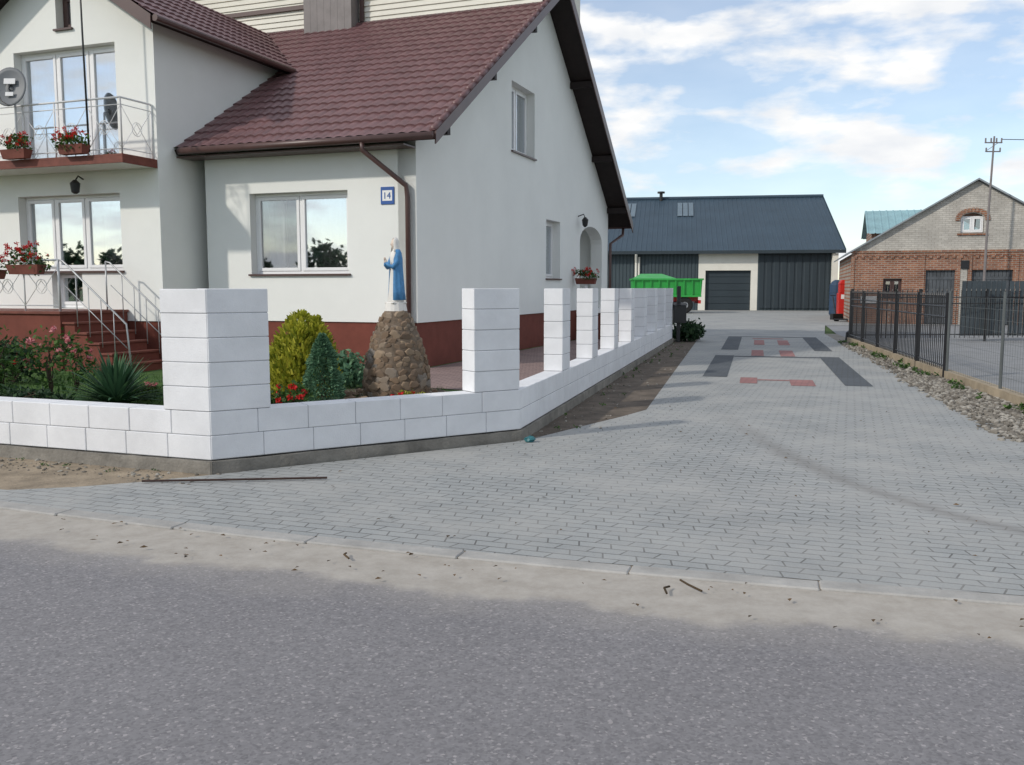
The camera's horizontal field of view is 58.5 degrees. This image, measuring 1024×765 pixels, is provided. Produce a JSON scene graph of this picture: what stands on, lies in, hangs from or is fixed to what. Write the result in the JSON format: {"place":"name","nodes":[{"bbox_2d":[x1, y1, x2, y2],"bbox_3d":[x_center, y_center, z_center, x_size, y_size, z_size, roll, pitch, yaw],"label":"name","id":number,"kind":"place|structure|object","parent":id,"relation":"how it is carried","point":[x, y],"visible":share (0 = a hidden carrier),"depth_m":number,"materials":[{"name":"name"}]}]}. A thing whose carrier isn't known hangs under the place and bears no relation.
{"place":"outdoors","nodes":[
{"label":"outdoors","id":0,"kind":"place"},
{"bbox_2d":[0,0,8,9],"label":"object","id":1,"kind":"structure","parent":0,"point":[3,3],"depth_m":17.22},
{"bbox_2d":[0,96,153,158],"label":"balcony railing","id":2,"kind":"object","parent":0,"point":[89,99],"visible":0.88,"depth_m":16.11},
{"bbox_2d":[0,67,25,148],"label":"satellite dish","id":3,"kind":"object","parent":2,"relation":"on","point":[12,86],"visible":1,"depth_m":16.16,"materials":[{"name":"paint"}]},
{"bbox_2d":[0,130,32,159],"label":"geranium box","id":4,"kind":"object","parent":2,"relation":"on","point":[11,152],"visible":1,"depth_m":16.22,"materials":[{"name":"ceramic"}]},
{"bbox_2d":[50,126,90,155],"bbox_3d":[-7.652,-4.205,15.870,0.862,0.477,0.512,2,6,20],"label":"geranium box","id":5,"kind":"object","parent":2,"relation":"on","point":[65,148],"visible":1,"depth_m":15.80,"materials":[{"name":"ceramic"}]},
{"bbox_2d":[80,0,89,151],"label":"antenna mast","id":6,"kind":"object","parent":2,"relation":"on","point":[86,103],"visible":1,"depth_m":15.78,"materials":[{"name":"metal"}]},
{"bbox_2d":[0,0,173,320],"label":"wing front wall","id":7,"kind":"structure","parent":0,"point":[27,27],"depth_m":16.78,"materials":[{"name":"paint"}]},
{"bbox_2d":[63,0,70,27],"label":"attic window frame","id":8,"kind":"object","parent":7,"relation":"attached to","point":[65,13],"visible":0.18,"depth_m":17.01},
{"bbox_2d":[21,45,114,158],"bbox_3d":[-8.244,-5.184,17.200,2.426,2.066,0.082,2,6,20],"label":"balcony door frame","id":9,"kind":"object","parent":7,"relation":"attached to","point":[57,56],"visible":0.38,"depth_m":17.16,"materials":[{"name":"plastic"}]},
{"bbox_2d":[27,59,57,158],"bbox_3d":[-8.953,-5.210,17.457,0.680,1.828,0.014,2,6,20],"label":"balcony door glass","id":10,"kind":"object","parent":9,"relation":"in","point":[40,73],"visible":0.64,"depth_m":17.46,"materials":[{"name":"glass"}]},
{"bbox_2d":[61,55,90,156],"bbox_3d":[-8.175,-5.181,17.172,0.622,1.828,0.014,2,6,20],"label":"balcony door glass","id":11,"kind":"object","parent":9,"relation":"in","point":[73,78],"visible":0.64,"depth_m":17.15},
{"bbox_2d":[95,52,118,154],"bbox_3d":[-7.467,-5.154,16.912,0.530,1.828,0.013,2,6,20],"label":"balcony door glass","id":12,"kind":"object","parent":9,"relation":"in","point":[105,71],"visible":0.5,"depth_m":16.91,"materials":[{"name":"glass"}]},
{"bbox_2d":[60,273,83,307],"bbox_3d":[-8.403,-1.785,17.611,0.746,0.691,0.082,2,6,20],"label":"terrace door lower frame","id":13,"kind":"object","parent":7,"relation":"in","point":[64,303],"visible":0.37,"depth_m":17.65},
{"bbox_2d":[65,278,82,301],"bbox_3d":[-8.405,-1.785,17.608,0.508,0.453,0.013,2,6,20],"label":"terrace door lower glass","id":14,"kind":"object","parent":13,"relation":"in","point":[70,286],"visible":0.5,"depth_m":17.62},
{"bbox_2d":[26,194,122,270],"bbox_3d":[-8.296,-2.841,17.462,2.476,1.421,0.082,2,6,20],"label":"terrace window frame","id":15,"kind":"object","parent":7,"relation":"in","point":[85,200],"visible":0.65,"depth_m":17.45,"materials":[{"name":"plastic"}]},
{"bbox_2d":[31,203,53,264],"bbox_3d":[-9.093,-2.870,17.751,0.540,1.183,0.014,2,6,20],"label":"terrace window glass","id":16,"kind":"object","parent":15,"relation":"in","point":[42,226],"visible":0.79,"depth_m":17.74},
{"bbox_2d":[60,202,84,264],"bbox_3d":[-8.405,-2.844,17.499,0.572,1.183,0.013,2,6,20],"label":"terrace window glass","id":17,"kind":"object","parent":15,"relation":"in","point":[71,220],"visible":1,"depth_m":17.50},
{"bbox_2d":[90,200,122,264],"bbox_3d":[-7.608,-2.814,17.206,0.770,1.183,0.014,2,6,20],"label":"terrace window glass","id":18,"kind":"object","parent":15,"relation":"in","point":[106,230],"visible":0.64,"depth_m":17.21,"materials":[{"name":"glass"}]},
{"bbox_2d":[0,162,151,175],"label":"balcony slab","id":19,"kind":"structure","parent":7,"relation":"attached to","point":[67,169],"depth_m":16.69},
{"bbox_2d":[0,153,157,169],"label":"balcony edging","id":20,"kind":"object","parent":19,"relation":"attached to","point":[83,160],"visible":0.97,"depth_m":16.07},
{"bbox_2d":[45,270,124,272],"bbox_3d":[-8.344,-2.105,17.405,2.560,0.034,0.216,2,6,20],"label":"terrace window sill","id":21,"kind":"structure","parent":7,"relation":"attached to","point":[82,271],"depth_m":17.18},
{"bbox_2d":[164,27,287,288],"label":"wing side wall","id":22,"kind":"structure","parent":0,"point":[206,83],"depth_m":17.33,"materials":[{"name":"paint"}]},
{"bbox_2d":[133,1,288,73],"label":"gutter","id":23,"kind":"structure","parent":22,"relation":"on","point":[204,41],"depth_m":17.16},
{"bbox_2d":[132,0,294,68],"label":"wing roof","id":24,"kind":"structure","parent":23,"relation":"on","point":[202,18],"depth_m":18.89,"materials":[{"name":"tile"}]},
{"bbox_2d":[111,0,295,72],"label":"wing verge","id":25,"kind":"structure","parent":24,"relation":"on","point":[136,11],"depth_m":16.28,"materials":[{"name":"brown metal"}]},
{"bbox_2d":[2,339,576,404],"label":"garden lawn","id":26,"kind":"structure","parent":0,"point":[157,373],"depth_m":13.65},
{"bbox_2d":[0,325,27,392],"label":"rose bush","id":27,"kind":"object","parent":26,"relation":"on","point":[5,351],"visible":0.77,"depth_m":11.28,"materials":[{"name":"green plant"}]},
{"bbox_2d":[0,336,46,383],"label":"lawn shrub","id":28,"kind":"object","parent":26,"relation":"on","point":[14,354],"visible":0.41,"depth_m":13.49,"materials":[{"name":"green plant"}]},
{"bbox_2d":[0,383,76,399],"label":"dark shrub","id":29,"kind":"object","parent":26,"relation":"on","point":[23,392],"visible":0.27,"depth_m":10.29,"materials":[{"name":"green plant"}]},
{"bbox_2d":[19,325,77,393],"bbox_3d":[-5.834,-0.222,11.543,0.655,1.022,0.636,0,6,0],"label":"rose bush","id":30,"kind":"object","parent":26,"relation":"on","point":[56,359],"visible":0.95,"depth_m":11.48,"materials":[{"name":"green plant"}]},
{"bbox_2d":[53,329,99,392],"bbox_3d":[-5.963,-0.277,12.533,0.513,0.920,0.592,0,6,0],"label":"rose bush","id":31,"kind":"object","parent":26,"relation":"on","point":[78,349],"visible":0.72,"depth_m":12.48,"materials":[{"name":"green plant"}]},
{"bbox_2d":[0,312,162,371],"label":"terrace body","id":32,"kind":"structure","parent":26,"relation":"on","point":[20,325],"depth_m":15.77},
{"bbox_2d":[0,253,11,278],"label":"geranium box","id":33,"kind":"object","parent":32,"relation":"on","point":[3,273],"visible":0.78,"depth_m":15.74,"materials":[{"name":"ceramic"}]},
{"bbox_2d":[0,241,52,275],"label":"geranium box","id":34,"kind":"object","parent":32,"relation":"on","point":[35,268],"visible":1,"depth_m":15.45,"materials":[{"name":"ceramic"}]},
{"bbox_2d":[0,259,60,310],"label":"terrace railing","id":35,"kind":"object","parent":32,"relation":"on","point":[57,269],"visible":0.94,"depth_m":15.70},
{"bbox_2d":[0,308,162,365],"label":"terrace tiles","id":36,"kind":"object","parent":32,"relation":"on","point":[35,311],"visible":0.74,"depth_m":15.86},
{"bbox_2d":[55,346,163,402],"bbox_3d":[-4.733,-0.073,10.987,1.506,0.743,1.584,0,6,0],"label":"yucca plant","id":37,"kind":"object","parent":26,"relation":"on","point":[115,383],"visible":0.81,"depth_m":10.89,"materials":[{"name":"green plant"}]},
{"bbox_2d":[58,259,160,368],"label":"stair handrails","id":38,"kind":"object","parent":26,"relation":"on","point":[101,299],"visible":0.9,"depth_m":15.47,"materials":[{"name":"metal"}]},
{"bbox_2d":[131,382,163,400],"bbox_3d":[-4.631,0.115,11.661,0.487,0.262,0.483,0,6,0],"label":"heather clump","id":39,"kind":"object","parent":26,"relation":"on","point":[155,388],"visible":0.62,"depth_m":11.59,"materials":[{"name":"green plant"}]},
{"bbox_2d":[347,388,444,397],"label":"flower bed soil","id":40,"kind":"structure","parent":26,"relation":"on","point":[361,394],"depth_m":12.68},
{"bbox_2d":[270,379,313,403],"bbox_3d":[-2.318,0.239,9.427,0.571,0.534,0.457,0,6,0],"label":"red flower bush","id":41,"kind":"object","parent":40,"relation":"on","point":[297,395],"visible":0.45,"depth_m":9.40,"materials":[{"name":"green plant"}]},
{"bbox_2d":[269,309,342,400],"bbox_3d":[-2.672,-0.345,11.525,1.035,1.166,1.017,0,6,0],"label":"golden thuja","id":42,"kind":"object","parent":40,"relation":"on","point":[288,354],"visible":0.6,"depth_m":11.23,"materials":[{"name":"yellow plant"}]},
{"bbox_2d":[302,332,345,400],"bbox_3d":[-2.204,-0.122,10.635,0.556,0.929,0.537,0,6,0],"label":"dwarf spruce","id":43,"kind":"object","parent":40,"relation":"on","point":[323,355],"visible":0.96,"depth_m":10.54,"materials":[{"name":"green plant"}]},
{"bbox_2d":[337,349,364,388],"bbox_3d":[-2.358,-0.177,13.044,0.704,0.606,0.638,0,6,0],"label":"juniper","id":44,"kind":"object","parent":40,"relation":"on","point":[351,367],"visible":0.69,"depth_m":12.91,"materials":[{"name":"green plant"}]},
{"bbox_2d":[329,388,448,399],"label":"border rocks","id":45,"kind":"object","parent":40,"relation":"on","point":[352,394],"visible":0.19,"depth_m":11.96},
{"bbox_2d":[362,302,430,396],"bbox_3d":[-1.523,-0.415,12.023,0.907,1.270,0.903,0,6,0],"label":"stone shrine","id":46,"kind":"object","parent":40,"relation":"on","point":[396,361],"visible":0.95,"depth_m":11.73,"materials":[{"name":"brown stone"}]},
{"bbox_2d":[384,237,406,303],"bbox_3d":[-1.532,-1.459,11.905,0.294,0.859,0.284,-4,7,-32],"label":"madonna statue","id":47,"kind":"object","parent":46,"relation":"on","point":[396,288],"visible":1,"depth_m":11.84,"materials":[{"name":"ceramic"}]},
{"bbox_2d":[390,389,423,395],"bbox_3d":[-1.218,0.194,10.872,0.467,0.256,0.320,-3,7,-29],"label":"ground cover plant","id":48,"kind":"object","parent":40,"relation":"on","point":[406,393],"visible":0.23,"depth_m":10.81,"materials":[{"name":"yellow plant"}]},
{"bbox_2d":[598,315,618,339],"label":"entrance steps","id":49,"kind":"structure","parent":26,"relation":"on","point":[599,325],"depth_m":25.24,"materials":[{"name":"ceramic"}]},
{"bbox_2d":[382,190,391,200],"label":"number plate field","id":50,"kind":"structure","parent":0,"point":[386,194],"depth_m":15.92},
{"bbox_2d":[0,509,1023,764],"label":"road","id":51,"kind":"structure","parent":0,"point":[130,651],"depth_m":3.81,"materials":[{"name":"asphalt"}]},
{"bbox_2d":[60,406,1023,637],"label":"fallen leaves","id":52,"kind":"object","parent":51,"relation":"on","point":[664,587],"visible":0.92,"depth_m":5.08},
{"bbox_2d":[0,310,1023,594],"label":"driveway","id":53,"kind":"structure","parent":0,"point":[704,472],"depth_m":7.07,"materials":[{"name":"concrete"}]},
{"bbox_2d":[142,477,326,481],"bbox_3d":[-2.224,0.779,7.346,1.456,0.021,0.036,-1,6,-5],"label":"steel rod","id":54,"kind":"object","parent":53,"relation":"on","point":[229,479],"visible":1,"depth_m":7.33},
{"bbox_2d":[629,274,703,312],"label":"farm trailer","id":55,"kind":"object","parent":53,"relation":"on","point":[691,289],"visible":0.49,"depth_m":55.72,"materials":[{"name":"green paint"}]},
{"bbox_2d":[703,336,871,385],"bbox_3d":[6.297,-0.706,21.832,2.715,0.001,15.103,2,6,15],"label":"paver pattern","id":56,"kind":"object","parent":53,"relation":"on","point":[841,370],"visible":1,"depth_m":18.79},
{"bbox_2d":[829,280,838,314],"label":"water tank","id":57,"kind":"object","parent":53,"relation":"on","point":[833,289],"visible":0.47,"depth_m":51.53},
{"bbox_2d":[830,295,847,320],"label":"pallet truck","id":58,"kind":"object","parent":53,"relation":"on","point":[836,317],"visible":0.87,"depth_m":42.71,"materials":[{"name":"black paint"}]},
{"bbox_2d":[836,280,844,317],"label":"fuel dispenser","id":59,"kind":"object","parent":53,"relation":"on","point":[840,300],"visible":0.27,"depth_m":45.62,"materials":[{"name":"red paint"}]},
{"bbox_2d":[430,339,618,389],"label":"garden path","id":60,"kind":"structure","parent":0,"point":[448,376],"depth_m":15.90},
{"bbox_3d":[2.000,-1.886,24.821,0.100,1.540,0.100,0,6,0],"label":"planter stand","id":61,"kind":"object","parent":60,"relation":"on","visible":0},
{"bbox_2d":[571,267,598,283],"bbox_3d":[1.990,-2.897,24.675,0.764,0.483,0.447,2,6,20],"label":"geranium box","id":62,"kind":"object","parent":61,"relation":"on","point":[586,273],"visible":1,"depth_m":24.64,"materials":[{"name":"ceramic"}]},
{"bbox_2d":[173,528,1023,595],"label":"kerb bed soil","id":63,"kind":"structure","parent":0,"point":[743,574],"depth_m":4.94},
{"bbox_2d":[580,0,1023,279],"label":"sky","id":64,"kind":"structure","parent":0,"point":[862,105],"materials":[{"name":"blue"}]},
{"bbox_2d":[825,325,855,333],"bbox_3d":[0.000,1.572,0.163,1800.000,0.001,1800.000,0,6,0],"label":"ground","id":65,"kind":"structure","parent":0,"point":[828,330],"depth_m":34.88,"materials":[{"name":"green plant"}]},
{"bbox_2d":[0,457,205,489],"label":"sandy verge","id":66,"kind":"structure","parent":65,"relation":"on","point":[21,477],"depth_m":7.62,"materials":[{"name":"sand"}]},
{"bbox_2d":[0,343,696,484],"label":"loose pebbles","id":67,"kind":"object","parent":66,"relation":"on","point":[132,473],"visible":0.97,"depth_m":7.97,"materials":[{"name":"stone"}]},
{"bbox_2d":[0,288,673,474],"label":"block fence","id":68,"kind":"object","parent":65,"relation":"on","point":[216,412],"visible":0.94,"depth_m":8.29,"materials":[{"name":"concrete"}]},
{"bbox_2d":[128,310,600,366],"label":"plinth","id":69,"kind":"structure","parent":65,"relation":"on","point":[442,342],"depth_m":16.93,"materials":[{"name":"paint"}]},
{"bbox_2d":[286,200,297,267],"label":"interior partitions","id":70,"kind":"object","parent":69,"relation":"on","point":[292,234],"visible":0.01,"depth_m":19.57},
{"bbox_2d":[204,141,417,322],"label":"front wall","id":71,"kind":"structure","parent":69,"relation":"on","point":[234,187],"depth_m":16.50,"materials":[{"name":"paint"}]},
{"bbox_2d":[268,201,285,267],"bbox_3d":[-4.456,-2.804,17.372,0.350,1.400,0.040,2,6,20],"label":"net curtain","id":72,"kind":"object","parent":71,"relation":"hanging from","point":[277,234],"visible":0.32,"depth_m":17.37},
{"bbox_2d":[177,143,414,160],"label":"eave soffit","id":73,"kind":"structure","parent":71,"relation":"attached to","point":[392,146],"depth_m":16.16,"materials":[{"name":"wood"}]},
{"bbox_2d":[248,274,350,275],"bbox_3d":[-3.868,-1.974,16.766,2.150,0.034,0.216,2,6,20],"label":"living room window sill","id":74,"kind":"structure","parent":71,"relation":"attached to","point":[299,274],"depth_m":16.65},
{"bbox_2d":[255,191,348,273],"bbox_3d":[-3.819,-2.736,16.820,2.066,1.476,0.082,2,6,20],"label":"living room window frame","id":75,"kind":"object","parent":71,"relation":"attached to","point":[300,198],"visible":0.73,"depth_m":16.82,"materials":[{"name":"plastic"}]},
{"bbox_2d":[305,198,347,267],"bbox_3d":[-3.370,-2.719,16.652,0.870,1.238,0.013,2,6,20],"label":"living room window glass","id":76,"kind":"object","parent":75,"relation":"in","point":[326,232],"visible":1,"depth_m":16.65,"materials":[{"name":"glass"}]},
{"bbox_2d":[381,186,393,204],"bbox_3d":[-2.170,-3.257,15.929,0.260,0.300,0.018,2,6,20],"label":"number plate","id":77,"kind":"object","parent":71,"relation":"attached to","point":[387,188],"visible":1,"depth_m":15.91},
{"bbox_2d":[177,131,630,313],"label":"gutters and downpipes","id":78,"kind":"object","parent":71,"relation":"attached to","point":[361,140],"visible":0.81,"depth_m":15.74,"materials":[{"name":"brown metal"}]},
{"bbox_2d":[397,12,607,322],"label":"gable wall","id":79,"kind":"structure","parent":69,"relation":"on","point":[489,203],"depth_m":20.05,"materials":[{"name":"paint"}]},
{"bbox_2d":[70,175,587,226],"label":"wall lanterns","id":80,"kind":"object","parent":79,"relation":"attached to","point":[75,186],"depth_m":16.76,"materials":[{"name":"black paint"}]},
{"bbox_2d":[512,86,526,154],"bbox_3d":[0.047,-5.919,20.764,0.082,1.496,1.546,2,6,20],"label":"gable window frame","id":81,"kind":"object","parent":79,"relation":"attached to","point":[515,91],"visible":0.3,"depth_m":20.80,"materials":[{"name":"white plastic"}]},
{"bbox_2d":[517,95,523,152],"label":"gable window glass","id":82,"kind":"object","parent":81,"relation":"attached to","point":[520,124],"visible":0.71,"depth_m":21.14,"materials":[{"name":"white"}]},
{"bbox_2d":[435,0,632,232],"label":"barge boards","id":83,"kind":"object","parent":79,"relation":"attached to","point":[462,106],"visible":1,"depth_m":19.02,"materials":[{"name":"brown metal"}]},
{"bbox_2d":[443,27,625,213],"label":"purlin ends","id":84,"kind":"object","parent":79,"relation":"attached to","point":[583,85],"visible":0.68,"depth_m":23.90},
{"bbox_2d":[546,221,552,277],"bbox_3d":[0.826,-3.357,23.151,0.082,1.446,1.146,2,6,20],"label":"gable window frame","id":85,"kind":"object","parent":79,"relation":"attached to","point":[549,224],"visible":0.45,"depth_m":23.57,"materials":[{"name":"white plastic"}]},
{"bbox_2d":[546,226,550,273],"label":"gable window glass","id":86,"kind":"object","parent":85,"relation":"attached to","point":[548,233],"visible":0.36,"depth_m":23.39,"materials":[{"name":"white"}]},
{"bbox_2d":[546,230,600,312],"bbox_3d":[1.506,-3.453,26.800,2.700,2.750,3.050,2,6,20],"label":"porch recess","id":87,"kind":"object","parent":79,"relation":"attached to","point":[585,251],"depth_m":28.00,"materials":[{"name":"paint"}]},
{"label":"rear walls","id":88,"kind":"object","parent":69,"relation":"on","visible":0},
{"bbox_2d":[174,131,434,154],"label":"gutter","id":89,"kind":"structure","parent":88,"relation":"on","point":[175,150],"depth_m":15.96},
{"bbox_2d":[175,0,543,146],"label":"roof tiles","id":90,"kind":"object","parent":89,"relation":"on","point":[410,74],"visible":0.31,"depth_m":18.06,"materials":[{"name":"tile"}]},
{"bbox_2d":[224,0,541,33],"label":"storey trim","id":91,"kind":"structure","parent":89,"relation":"on","point":[293,8],"depth_m":22.43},
{"bbox_2d":[303,0,358,33],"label":"chimney cladding","id":92,"kind":"structure","parent":91,"relation":"attached to","point":[323,15],"depth_m":21.77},
{"bbox_2d":[191,0,541,32],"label":"siding boards","id":93,"kind":"object","parent":91,"relation":"attached to","point":[373,10],"visible":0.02,"depth_m":21.86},
{"bbox_2d":[429,0,550,132],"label":"verge caps","id":94,"kind":"object","parent":89,"relation":"attached to","point":[448,111],"visible":1,"depth_m":16.92,"materials":[{"name":"tile"}]},
{"bbox_2d":[550,0,630,226],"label":"soffit","id":95,"kind":"structure","parent":88,"relation":"on","point":[566,28],"depth_m":24.57,"materials":[{"name":"wood"}]},
{"bbox_2d":[0,501,1023,606],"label":"kerb","id":96,"kind":"structure","parent":65,"relation":"on","point":[940,594],"depth_m":5.18,"materials":[{"name":"concrete"}]},
{"bbox_2d":[530,338,696,437],"bbox_3d":[2.600,-0.537,20.303,7.200,0.001,22.500,0,6,0],"label":"soil strip","id":97,"kind":"object","parent":65,"relation":"on","point":[634,400],"visible":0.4,"depth_m":13.29,"materials":[{"name":"soil"}]},
{"bbox_2d":[673,286,686,341],"bbox_3d":[4.790,-1.953,26.148,0.400,1.600,0.280,0,6,0],"label":"post mounted mailbox","id":98,"kind":"object","parent":97,"relation":"on","point":[679,311],"visible":1,"depth_m":26.06,"materials":[{"name":"black paint"}]},
{"bbox_2d":[672,318,705,341],"bbox_3d":[5.079,-1.517,26.838,1.243,0.790,1.212,0,6,0],"label":"driveway shrub","id":99,"kind":"object","parent":97,"relation":"on","point":[689,331],"visible":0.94,"depth_m":26.54,"materials":[{"name":"green plant"}]},
{"bbox_2d":[607,191,845,310],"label":"warehouse","id":100,"kind":"structure","parent":65,"relation":"on","point":[764,252],"depth_m":64.00,"materials":[{"name":"black paint"}]},
{"bbox_2d":[705,270,750,309],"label":"sectional door","id":101,"kind":"structure","parent":100,"relation":"in","point":[714,293],"depth_m":63.63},
{"bbox_2d":[758,254,830,308],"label":"sliding door","id":102,"kind":"structure","parent":100,"relation":"in","point":[785,280],"depth_m":62.50,"materials":[{"name":"metal"}]},
{"bbox_2d":[826,334,1023,441],"bbox_3d":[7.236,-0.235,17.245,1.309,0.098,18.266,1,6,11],"label":"gravel strip","id":103,"kind":"object","parent":65,"relation":"on","point":[986,408],"visible":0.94,"depth_m":12.41,"materials":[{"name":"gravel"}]},
{"bbox_2d":[16,339,1023,471],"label":"weeds","id":104,"kind":"object","parent":103,"relation":"on","point":[956,386],"visible":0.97,"depth_m":15.87,"materials":[{"name":"green plant"}]},
{"bbox_2d":[827,325,1023,392],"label":"neighbour yard","id":105,"kind":"structure","parent":65,"relation":"on","point":[973,343],"depth_m":22.11,"materials":[{"name":"concrete"}]},
{"bbox_2d":[834,178,1023,324],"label":"brick outbuilding","id":106,"kind":"structure","parent":105,"relation":"on","point":[935,246],"depth_m":38.79,"materials":[{"name":"red brick"}]},
{"bbox_2d":[883,279,900,296],"bbox_3d":[16.483,-4.107,39.678,0.746,0.796,0.082,2,6,17],"label":"ground window frame","id":107,"kind":"structure","parent":106,"relation":"in","point":[884,280],"depth_m":39.63,"materials":[{"name":"brown metal"}]},
{"bbox_2d":[960,216,983,232],"bbox_3d":[19.372,-6.661,38.515,0.856,0.676,0.082,2,6,17],"label":"attic window frame","id":108,"kind":"structure","parent":106,"relation":"in","point":[972,218],"depth_m":38.49,"materials":[{"name":"white plastic"}]},
{"bbox_2d":[983,136,1023,280],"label":"utility pole","id":109,"kind":"object","parent":105,"relation":"on","point":[987,228],"visible":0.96,"depth_m":36.90,"materials":[{"name":"concrete"},{"name":"metal"}]},
{"bbox_2d":[847,281,1023,405],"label":"black metal fence","id":110,"kind":"object","parent":65,"relation":"on","point":[871,321],"visible":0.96,"depth_m":21.85,"materials":[{"name":"metal"}]},
{"bbox_2d":[945,291,1023,395],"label":"wire fence","id":111,"kind":"object","parent":110,"relation":"attached to","point":[1003,332],"visible":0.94,"depth_m":13.29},
{"bbox_2d":[861,209,981,241],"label":"metal roofed barn","id":112,"kind":"structure","parent":0,"point":[876,223],"depth_m":56.62,"materials":[{"name":"teal metal"}]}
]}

